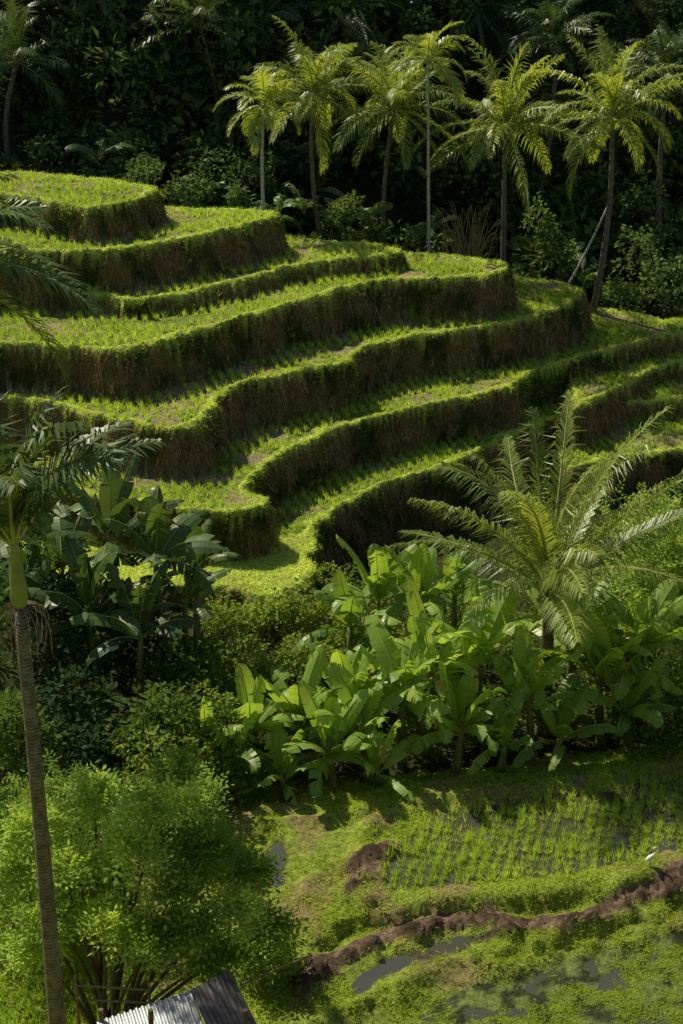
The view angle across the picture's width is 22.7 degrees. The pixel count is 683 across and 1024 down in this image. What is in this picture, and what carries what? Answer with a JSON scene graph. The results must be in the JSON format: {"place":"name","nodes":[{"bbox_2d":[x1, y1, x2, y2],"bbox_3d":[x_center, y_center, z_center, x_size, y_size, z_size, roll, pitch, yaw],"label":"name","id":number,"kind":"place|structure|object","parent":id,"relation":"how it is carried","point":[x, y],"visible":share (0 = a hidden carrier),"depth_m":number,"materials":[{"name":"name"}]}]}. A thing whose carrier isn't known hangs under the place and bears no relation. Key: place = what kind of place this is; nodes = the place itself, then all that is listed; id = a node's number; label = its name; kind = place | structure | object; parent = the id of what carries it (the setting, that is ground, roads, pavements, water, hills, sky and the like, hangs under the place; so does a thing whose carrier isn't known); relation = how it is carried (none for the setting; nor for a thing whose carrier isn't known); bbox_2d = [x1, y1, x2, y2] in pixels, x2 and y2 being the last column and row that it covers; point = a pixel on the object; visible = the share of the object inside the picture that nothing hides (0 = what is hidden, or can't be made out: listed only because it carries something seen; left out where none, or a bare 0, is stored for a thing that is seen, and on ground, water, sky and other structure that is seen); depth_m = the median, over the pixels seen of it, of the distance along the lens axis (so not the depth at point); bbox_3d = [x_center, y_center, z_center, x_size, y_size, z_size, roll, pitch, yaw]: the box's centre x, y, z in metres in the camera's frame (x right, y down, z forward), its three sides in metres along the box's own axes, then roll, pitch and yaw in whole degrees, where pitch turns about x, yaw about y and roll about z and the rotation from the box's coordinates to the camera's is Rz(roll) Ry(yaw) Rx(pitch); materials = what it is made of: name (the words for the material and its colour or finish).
{"place":"outdoors","nodes":[
{"label":"outdoors","id":0,"kind":"place"},
{"bbox_2d":[0,0,682,1023],"bbox_3d":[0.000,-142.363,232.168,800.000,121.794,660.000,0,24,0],"label":"terraced ground","id":1,"kind":"structure","parent":0,"point":[420,926],"depth_m":58.08,"materials":[{"name":"plant"}]},
{"bbox_2d":[0,539,71,702],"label":"banana plant","id":2,"kind":"object","parent":1,"relation":"on","point":[32,550],"visible":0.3,"depth_m":44.48,"materials":[{"name":"green plant"}]},
{"bbox_2d":[0,0,78,162],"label":"coconut palm","id":3,"kind":"object","parent":1,"relation":"on","point":[15,30],"visible":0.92,"depth_m":75.92,"materials":[{"name":"green plant"}]},
{"bbox_2d":[0,684,82,812],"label":"bush","id":4,"kind":"object","parent":1,"relation":"on","point":[10,707],"visible":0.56,"depth_m":39.71,"materials":[{"name":"green plant"}]},
{"bbox_2d":[0,819,85,960],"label":"bush","id":5,"kind":"object","parent":1,"relation":"on","point":[6,907],"visible":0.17,"depth_m":35.86,"materials":[{"name":"green plant"}]},
{"bbox_2d":[0,539,89,700],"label":"bush","id":6,"kind":"object","parent":1,"relation":"on","point":[44,583],"visible":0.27,"depth_m":45.02,"materials":[{"name":"green plant"}]},
{"bbox_2d":[0,515,93,638],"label":"bush","id":7,"kind":"object","parent":1,"relation":"on","point":[35,529],"visible":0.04,"depth_m":48.87,"materials":[{"name":"green plant"}]},
{"bbox_2d":[0,170,106,380],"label":"coconut palm","id":8,"kind":"object","parent":1,"relation":"on","point":[9,212],"visible":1,"depth_m":33.97,"materials":[{"name":"green plant"}]},
{"bbox_2d":[0,751,111,917],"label":"bush","id":9,"kind":"object","parent":1,"relation":"on","point":[25,792],"visible":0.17,"depth_m":37.57,"materials":[{"name":"green plant"}]},
{"bbox_2d":[0,748,117,887],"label":"bush","id":10,"kind":"object","parent":1,"relation":"on","point":[52,783],"visible":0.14,"depth_m":38.31,"materials":[{"name":"green plant"}]},
{"bbox_2d":[3,660,123,805],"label":"bush","id":11,"kind":"object","parent":1,"relation":"on","point":[78,731],"visible":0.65,"depth_m":41.58,"materials":[{"name":"green plant"}]},
{"bbox_2d":[5,493,139,692],"bbox_3d":[-7.604,2.545,45.874,3.942,6.117,2.953,21,31,38],"label":"banana plant","id":12,"kind":"object","parent":1,"relation":"on","point":[54,548],"visible":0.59,"depth_m":45.27,"materials":[{"name":"green plant"}]},
{"bbox_2d":[0,894,156,1023],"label":"bush","id":13,"kind":"object","parent":1,"relation":"on","point":[69,999],"visible":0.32,"depth_m":36.15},
{"bbox_2d":[0,386,167,1023],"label":"areca palm","id":14,"kind":"object","parent":1,"relation":"on","point":[19,499],"visible":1,"depth_m":24.30,"materials":[{"name":"green plant"}]},
{"bbox_2d":[8,535,162,739],"bbox_3d":[-6.140,3.632,44.005,3.526,5.931,3.291,-19,30,-36],"label":"banana plant","id":15,"kind":"object","parent":1,"relation":"on","point":[129,625],"visible":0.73,"depth_m":43.56,"materials":[{"name":"green plant"}]},
{"bbox_2d":[9,559,163,729],"bbox_3d":[-6.651,3.679,44.541,4.252,5.168,3.196,0,24,0],"label":"bush","id":16,"kind":"object","parent":1,"relation":"on","point":[80,640],"visible":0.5,"depth_m":44.08,"materials":[{"name":"green plant"}]},
{"bbox_2d":[34,0,162,63],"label":"coconut palm","id":17,"kind":"object","parent":1,"relation":"on","point":[90,5],"visible":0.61,"depth_m":78.11,"materials":[{"name":"green plant"}]},
{"bbox_2d":[59,768,165,924],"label":"bush","id":18,"kind":"object","parent":1,"relation":"on","point":[90,836],"visible":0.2,"depth_m":37.62,"materials":[{"name":"green plant"}]},
{"bbox_2d":[46,449,183,694],"bbox_3d":[-5.927,2.065,45.447,3.464,7.383,4.416,0,24,0],"label":"banana plant","id":19,"kind":"object","parent":1,"relation":"on","point":[115,491],"visible":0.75,"depth_m":44.76,"materials":[{"name":"green plant"}]},
{"bbox_2d":[68,560,201,748],"bbox_3d":[-5.235,3.888,44.039,3.392,5.526,2.696,-16,28,-32],"label":"banana plant","id":20,"kind":"object","parent":1,"relation":"on","point":[166,623],"visible":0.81,"depth_m":43.46,"materials":[{"name":"green plant"}]},
{"bbox_2d":[81,678,211,815],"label":"bush","id":21,"kind":"object","parent":1,"relation":"on","point":[163,716],"visible":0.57,"depth_m":40.84,"materials":[{"name":"green plant"}]},
{"bbox_2d":[89,591,216,723],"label":"bush","id":22,"kind":"object","parent":1,"relation":"on","point":[131,663],"visible":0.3,"depth_m":44.89,"materials":[{"name":"green plant"}]},
{"bbox_2d":[0,741,308,1023],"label":"feathery tree","id":23,"kind":"object","parent":1,"relation":"on","point":[169,933],"visible":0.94,"depth_m":33.26,"materials":[{"name":"green plant"}]},
{"bbox_2d":[92,485,227,706],"bbox_3d":[-4.790,2.600,45.419,3.698,6.407,3.529,0,24,0],"label":"banana plant","id":24,"kind":"object","parent":1,"relation":"on","point":[157,538],"visible":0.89,"depth_m":44.41,"materials":[{"name":"green plant"}]},
{"bbox_2d":[112,719,215,836],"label":"bush","id":25,"kind":"object","parent":1,"relation":"on","point":[156,741],"visible":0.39,"depth_m":40.03,"materials":[{"name":"green plant"}]},
{"bbox_2d":[96,970,256,1023],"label":"tin roof shed","id":26,"kind":"structure","parent":1,"relation":"on","point":[219,999],"depth_m":31.71,"materials":[{"name":"grey metal"}]},
{"bbox_2d":[131,630,235,739],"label":"bush","id":27,"kind":"object","parent":1,"relation":"on","point":[192,665],"visible":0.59,"depth_m":43.68,"materials":[{"name":"green plant"}]},
{"bbox_2d":[140,549,230,698],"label":"banana plant","id":28,"kind":"object","parent":1,"relation":"on","point":[191,588],"visible":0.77,"depth_m":44.67,"materials":[{"name":"green plant"}]},
{"bbox_2d":[70,954,312,1023],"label":"bamboo fence","id":29,"kind":"object","parent":1,"relation":"on","point":[75,985],"visible":0.89,"depth_m":32.70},
{"bbox_2d":[131,0,258,146],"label":"coconut palm","id":30,"kind":"object","parent":1,"relation":"on","point":[199,11],"visible":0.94,"depth_m":77.07,"materials":[{"name":"green plant"}]},
{"bbox_2d":[154,677,239,780],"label":"bush","id":31,"kind":"object","parent":1,"relation":"on","point":[219,702],"visible":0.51,"depth_m":42.30,"materials":[{"name":"green plant"}]},
{"bbox_2d":[157,753,239,870],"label":"bush","id":32,"kind":"object","parent":1,"relation":"on","point":[211,800],"visible":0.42,"depth_m":39.15,"materials":[{"name":"green plant"}]},
{"bbox_2d":[164,518,242,674],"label":"banana plant","id":33,"kind":"object","parent":1,"relation":"on","point":[206,527],"visible":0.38,"depth_m":46.58,"materials":[{"name":"green plant"}]},
{"bbox_2d":[161,692,260,788],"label":"banana plant","id":34,"kind":"object","parent":1,"relation":"on","point":[204,712],"visible":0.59,"depth_m":41.96,"materials":[{"name":"green plant"}]},
{"bbox_2d":[188,589,259,644],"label":"bush","id":35,"kind":"object","parent":1,"relation":"on","point":[226,621],"visible":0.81,"depth_m":48.15,"materials":[{"name":"green plant"}]},
{"bbox_2d":[190,711,275,795],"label":"banana plant","id":36,"kind":"object","parent":1,"relation":"on","point":[254,764],"visible":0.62,"depth_m":42.17,"materials":[{"name":"green plant"}]},
{"bbox_2d":[195,738,278,806],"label":"bush","id":37,"kind":"object","parent":1,"relation":"on","point":[235,777],"visible":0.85,"depth_m":41.98,"materials":[{"name":"green plant"}]},
{"bbox_2d":[196,630,285,689],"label":"bush","id":38,"kind":"object","parent":1,"relation":"on","point":[234,658],"visible":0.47,"depth_m":46.39,"materials":[{"name":"green plant"}]},
{"bbox_2d":[204,663,306,778],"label":"banana plant","id":39,"kind":"object","parent":1,"relation":"on","point":[249,691],"visible":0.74,"depth_m":42.60,"materials":[{"name":"green plant"}]},
{"bbox_2d":[213,63,303,210],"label":"areca palm","id":40,"kind":"object","parent":1,"relation":"on","point":[262,84],"visible":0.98,"depth_m":67.77,"materials":[{"name":"green plant"}]},
{"bbox_2d":[222,906,307,991],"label":"bush","id":41,"kind":"object","parent":1,"relation":"on","point":[272,962],"visible":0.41,"depth_m":35.53,"materials":[{"name":"green plant"}]},
{"bbox_2d":[233,585,303,667],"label":"bush","id":42,"kind":"object","parent":1,"relation":"on","point":[266,613],"visible":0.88,"depth_m":49.03,"materials":[{"name":"green plant"}]},
{"bbox_2d":[215,0,326,75],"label":"coconut palm","id":43,"kind":"object","parent":1,"relation":"on","point":[283,13],"visible":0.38,"depth_m":79.47,"materials":[{"name":"green plant"}]},
{"bbox_2d":[238,722,334,805],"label":"banana plant","id":44,"kind":"object","parent":1,"relation":"on","point":[290,767],"visible":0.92,"depth_m":42.37,"materials":[{"name":"green plant"}]},
{"bbox_2d":[235,645,364,774],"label":"banana plant","id":45,"kind":"object","parent":1,"relation":"on","point":[291,702],"visible":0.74,"depth_m":42.89,"materials":[{"name":"green plant"}]},
{"bbox_2d":[248,630,353,708],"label":"bush","id":46,"kind":"object","parent":1,"relation":"on","point":[284,653],"visible":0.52,"depth_m":46.46,"materials":[{"name":"green plant"}]},
{"bbox_2d":[279,575,333,666],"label":"bush","id":47,"kind":"object","parent":1,"relation":"on","point":[310,610],"visible":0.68,"depth_m":49.14,"materials":[{"name":"green plant"}]},
{"bbox_2d":[250,15,378,238],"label":"coconut palm","id":48,"kind":"object","parent":1,"relation":"on","point":[313,73],"visible":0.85,"depth_m":71.65,"materials":[{"name":"green plant"}]},
{"bbox_2d":[281,679,385,797],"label":"banana plant","id":49,"kind":"object","parent":1,"relation":"on","point":[334,705],"visible":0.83,"depth_m":42.15,"materials":[{"name":"green plant"}]},
{"bbox_2d":[0,0,682,318],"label":"jungle foliage","id":50,"kind":"object","parent":1,"relation":"on","point":[164,63],"visible":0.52,"depth_m":78.11,"materials":[{"name":"green plant"}]},
{"bbox_2d":[0,188,682,656],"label":"slope grass","id":51,"kind":"structure","parent":1,"relation":"on","point":[296,386],"depth_m":61.23,"materials":[{"name":"plant"}]},
{"bbox_2d":[0,743,682,1023],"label":"meadow grass","id":52,"kind":"structure","parent":1,"relation":"on","point":[641,867],"depth_m":37.86,"materials":[{"name":"plant"}]},
{"bbox_2d":[0,170,682,608],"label":"bund grass","id":53,"kind":"structure","parent":1,"relation":"on","point":[510,430],"depth_m":60.99,"materials":[{"name":"plant"}]},
{"bbox_2d":[0,168,682,533],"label":"rice crop","id":54,"kind":"object","parent":1,"relation":"on","point":[213,310],"visible":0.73,"depth_m":62.54,"materials":[{"name":"plant"}]},
{"bbox_2d":[315,560,368,629],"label":"bush","id":55,"kind":"object","parent":1,"relation":"on","point":[333,571],"visible":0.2,"depth_m":52.21,"materials":[{"name":"green plant"}]},
{"bbox_2d":[290,570,401,653],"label":"banana plant","id":56,"kind":"object","parent":1,"relation":"on","point":[352,609],"visible":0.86,"depth_m":46.30,"materials":[{"name":"green plant"}]},
{"bbox_2d":[289,611,407,682],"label":"bush","id":57,"kind":"object","parent":1,"relation":"on","point":[339,635],"visible":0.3,"depth_m":48.08,"materials":[{"name":"green plant"}]},
{"bbox_2d":[298,639,401,764],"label":"banana plant","id":58,"kind":"object","parent":1,"relation":"on","point":[353,667],"visible":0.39,"depth_m":43.29,"materials":[{"name":"green plant"}]},
{"bbox_2d":[290,0,412,101],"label":"coconut palm","id":59,"kind":"object","parent":1,"relation":"on","point":[358,20],"visible":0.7,"depth_m":78.37,"materials":[{"name":"green plant"}]},
{"bbox_2d":[299,662,426,782],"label":"banana plant","id":60,"kind":"object","parent":1,"relation":"on","point":[372,708],"visible":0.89,"depth_m":42.53,"materials":[{"name":"green plant"}]},
{"bbox_2d":[47,2,682,292],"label":"wild banana thicket","id":61,"kind":"object","parent":1,"relation":"on","point":[303,204],"visible":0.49,"depth_m":76.18,"materials":[{"name":"green plant"}]},
{"bbox_2d":[325,719,424,801],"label":"banana plant","id":62,"kind":"object","parent":1,"relation":"on","point":[397,753],"visible":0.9,"depth_m":42.40,"materials":[{"name":"green plant"}]},
{"bbox_2d":[321,534,452,669],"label":"banana plant","id":63,"kind":"object","parent":1,"relation":"on","point":[384,575],"visible":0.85,"depth_m":46.56,"materials":[{"name":"green plant"}]},
{"bbox_2d":[325,34,466,244],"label":"coconut palm","id":64,"kind":"object","parent":1,"relation":"on","point":[377,76],"visible":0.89,"depth_m":70.68,"materials":[{"name":"green plant"}]},
{"bbox_2d":[338,609,463,770],"bbox_3d":[1.689,4.878,43.162,3.300,4.393,3.058,13,27,28],"label":"banana plant","id":65,"kind":"object","parent":1,"relation":"on","point":[386,660],"visible":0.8,"depth_m":43.06,"materials":[{"name":"green plant"}]},
{"bbox_2d":[383,20,467,252],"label":"areca palm","id":66,"kind":"object","parent":1,"relation":"on","point":[425,49],"visible":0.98,"depth_m":67.91,"materials":[{"name":"green plant"}]},
{"bbox_2d":[380,689,478,769],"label":"bush","id":67,"kind":"object","parent":1,"relation":"on","point":[421,726],"visible":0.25,"depth_m":43.77,"materials":[{"name":"green plant"}]},
{"bbox_2d":[380,544,484,681],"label":"banana plant","id":68,"kind":"object","parent":1,"relation":"on","point":[420,568],"visible":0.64,"depth_m":46.82,"materials":[{"name":"green plant"}]},
{"bbox_2d":[372,576,510,756],"bbox_3d":[2.287,4.275,43.620,3.244,5.079,3.577,12,27,25],"label":"banana plant","id":69,"kind":"object","parent":1,"relation":"on","point":[472,623],"visible":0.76,"depth_m":43.20,"materials":[{"name":"green plant"}]},
{"bbox_2d":[400,589,496,660],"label":"bush","id":70,"kind":"object","parent":1,"relation":"on","point":[459,617],"visible":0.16,"depth_m":49.27,"materials":[{"name":"green plant"}]},
{"bbox_2d":[398,659,509,774],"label":"banana plant","id":71,"kind":"object","parent":1,"relation":"on","point":[460,697],"visible":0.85,"depth_m":42.68,"materials":[{"name":"green plant"}]},
{"bbox_2d":[435,545,502,668],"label":"banana plant","id":72,"kind":"object","parent":1,"relation":"on","point":[450,567],"visible":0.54,"depth_m":47.94,"materials":[{"name":"green plant"}]},
{"bbox_2d":[432,200,505,259],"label":"dry twig shrub","id":73,"kind":"object","parent":1,"relation":"on","point":[473,250],"visible":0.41,"depth_m":72.05,"materials":[{"name":"plant"}]},
{"bbox_2d":[408,0,537,137],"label":"coconut palm","id":74,"kind":"object","parent":1,"relation":"on","point":[477,19],"visible":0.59,"depth_m":78.55,"materials":[{"name":"green plant"}]},
{"bbox_2d":[422,576,537,744],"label":"banana plant","id":75,"kind":"object","parent":1,"relation":"on","point":[492,634],"visible":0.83,"depth_m":43.58,"materials":[{"name":"green plant"}]},
{"bbox_2d":[449,687,525,748],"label":"bush","id":76,"kind":"object","parent":1,"relation":"on","point":[467,738],"visible":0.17,"depth_m":44.48,"materials":[{"name":"green plant"}]},
{"bbox_2d":[458,679,532,774],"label":"banana plant","id":77,"kind":"object","parent":1,"relation":"on","point":[505,729],"visible":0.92,"depth_m":42.65,"materials":[{"name":"green plant"}]},
{"bbox_2d":[414,34,601,261],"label":"coconut palm","id":78,"kind":"object","parent":1,"relation":"on","point":[506,104],"visible":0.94,"depth_m":70.10,"materials":[{"name":"green plant"}]},
{"bbox_2d":[475,591,541,669],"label":"bush","id":79,"kind":"object","parent":1,"relation":"on","point":[509,651],"visible":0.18,"depth_m":49.44,"materials":[{"name":"green plant"}]},
{"bbox_2d":[378,766,682,889],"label":"rice seedlings","id":80,"kind":"object","parent":1,"relation":"on","point":[536,844],"visible":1,"depth_m":40.22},
{"bbox_2d":[388,390,682,735],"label":"coconut palm","id":81,"kind":"object","parent":1,"relation":"on","point":[545,550],"visible":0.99,"depth_m":43.23,"materials":[{"name":"green plant"}]},
{"bbox_2d":[392,0,681,188],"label":"jungle trees","id":82,"kind":"object","parent":1,"relation":"on","point":[417,21],"visible":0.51,"depth_m":78.83,"materials":[{"name":"green plant"}]},
{"bbox_2d":[492,624,582,761],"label":"banana plant","id":83,"kind":"object","parent":1,"relation":"on","point":[522,642],"visible":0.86,"depth_m":43.06,"materials":[{"name":"green plant"}]},
{"bbox_2d":[497,0,620,219],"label":"coconut palm","id":84,"kind":"object","parent":1,"relation":"on","point":[552,28],"visible":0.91,"depth_m":76.45,"materials":[{"name":"green plant"}]},
{"bbox_2d":[503,675,619,743],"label":"bush","id":85,"kind":"object","parent":1,"relation":"on","point":[580,718],"visible":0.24,"depth_m":44.36,"materials":[{"name":"green plant"}]},
{"bbox_2d":[511,671,616,771],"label":"banana plant","id":86,"kind":"object","parent":1,"relation":"on","point":[558,725],"visible":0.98,"depth_m":42.95,"materials":[{"name":"green plant"}]},
{"bbox_2d":[518,574,652,685],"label":"banana plant","id":87,"kind":"object","parent":1,"relation":"on","point":[596,603],"visible":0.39,"depth_m":44.73,"materials":[{"name":"green plant"}]},
{"bbox_2d":[522,24,682,313],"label":"coconut palm","id":88,"kind":"object","parent":1,"relation":"on","point":[611,103],"visible":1,"depth_m":68.10,"materials":[{"name":"green plant"}]},
{"bbox_2d":[526,610,682,751],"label":"banana plant","id":89,"kind":"object","parent":1,"relation":"on","point":[598,632],"visible":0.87,"depth_m":43.43,"materials":[{"name":"green plant"}]},
{"bbox_2d":[573,635,674,711],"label":"bush","id":90,"kind":"object","parent":1,"relation":"on","point":[605,687],"visible":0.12,"depth_m":45.25,"materials":[{"name":"green plant"}]},
{"bbox_2d":[574,641,676,750],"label":"banana plant","id":91,"kind":"object","parent":1,"relation":"on","point":[634,699],"visible":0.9,"depth_m":43.27,"materials":[{"name":"green plant"}]},
{"bbox_2d":[578,591,676,725],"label":"banana plant","id":92,"kind":"object","parent":1,"relation":"on","point":[655,693],"visible":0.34,"depth_m":44.43,"materials":[{"name":"green plant"}]},
{"bbox_2d":[573,578,682,741],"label":"banana plant","id":93,"kind":"object","parent":1,"relation":"on","point":[655,622],"visible":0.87,"depth_m":43.99,"materials":[{"name":"green plant"}]},
{"bbox_2d":[587,477,682,675],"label":"broadleaf tree","id":94,"kind":"object","parent":1,"relation":"on","point":[619,525],"visible":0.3,"depth_m":48.01,"materials":[{"name":"green plant"}]},
{"bbox_2d":[594,503,682,668],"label":"broadleaf tree","id":95,"kind":"object","parent":1,"relation":"on","point":[649,590],"visible":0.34,"depth_m":47.18,"materials":[{"name":"green plant"}]},
{"bbox_2d":[604,688,682,760],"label":"bush","id":96,"kind":"object","parent":1,"relation":"on","point":[667,738],"visible":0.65,"depth_m":43.39,"materials":[{"name":"green plant"}]},
{"bbox_2d":[611,19,682,250],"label":"coconut palm","id":97,"kind":"object","parent":1,"relation":"on","point":[669,55],"visible":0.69,"depth_m":75.25,"materials":[{"name":"green plant"}]},
{"bbox_2d":[615,486,682,654],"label":"broadleaf tree","id":98,"kind":"object","parent":1,"relation":"on","point":[662,555],"visible":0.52,"depth_m":46.94,"materials":[{"name":"green plant"}]},
{"bbox_2d":[627,607,682,710],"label":"bush","id":99,"kind":"object","parent":1,"relation":"on","point":[679,671],"visible":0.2,"depth_m":45.84,"materials":[{"name":"green plant"}]},
{"bbox_2d":[645,681,682,746],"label":"bush","id":100,"kind":"object","parent":1,"relation":"on","point":[673,702],"visible":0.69,"depth_m":43.62,"materials":[{"name":"green plant"}]},
{"bbox_2d":[351,899,682,994],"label":"paddy water","id":101,"kind":"structure","parent":0,"point":[366,980],"depth_m":36.62,"materials":[{"name":"grey liquid"}]},
{"bbox_2d":[384,775,682,889],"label":"paddy water","id":102,"kind":"structure","parent":0,"point":[610,795],"depth_m":40.42,"materials":[{"name":"liquid"}]},
{"bbox_2d":[420,952,679,1023],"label":"paddy water","id":103,"kind":"structure","parent":0,"point":[605,979],"depth_m":36.24,"materials":[{"name":"grey liquid"}]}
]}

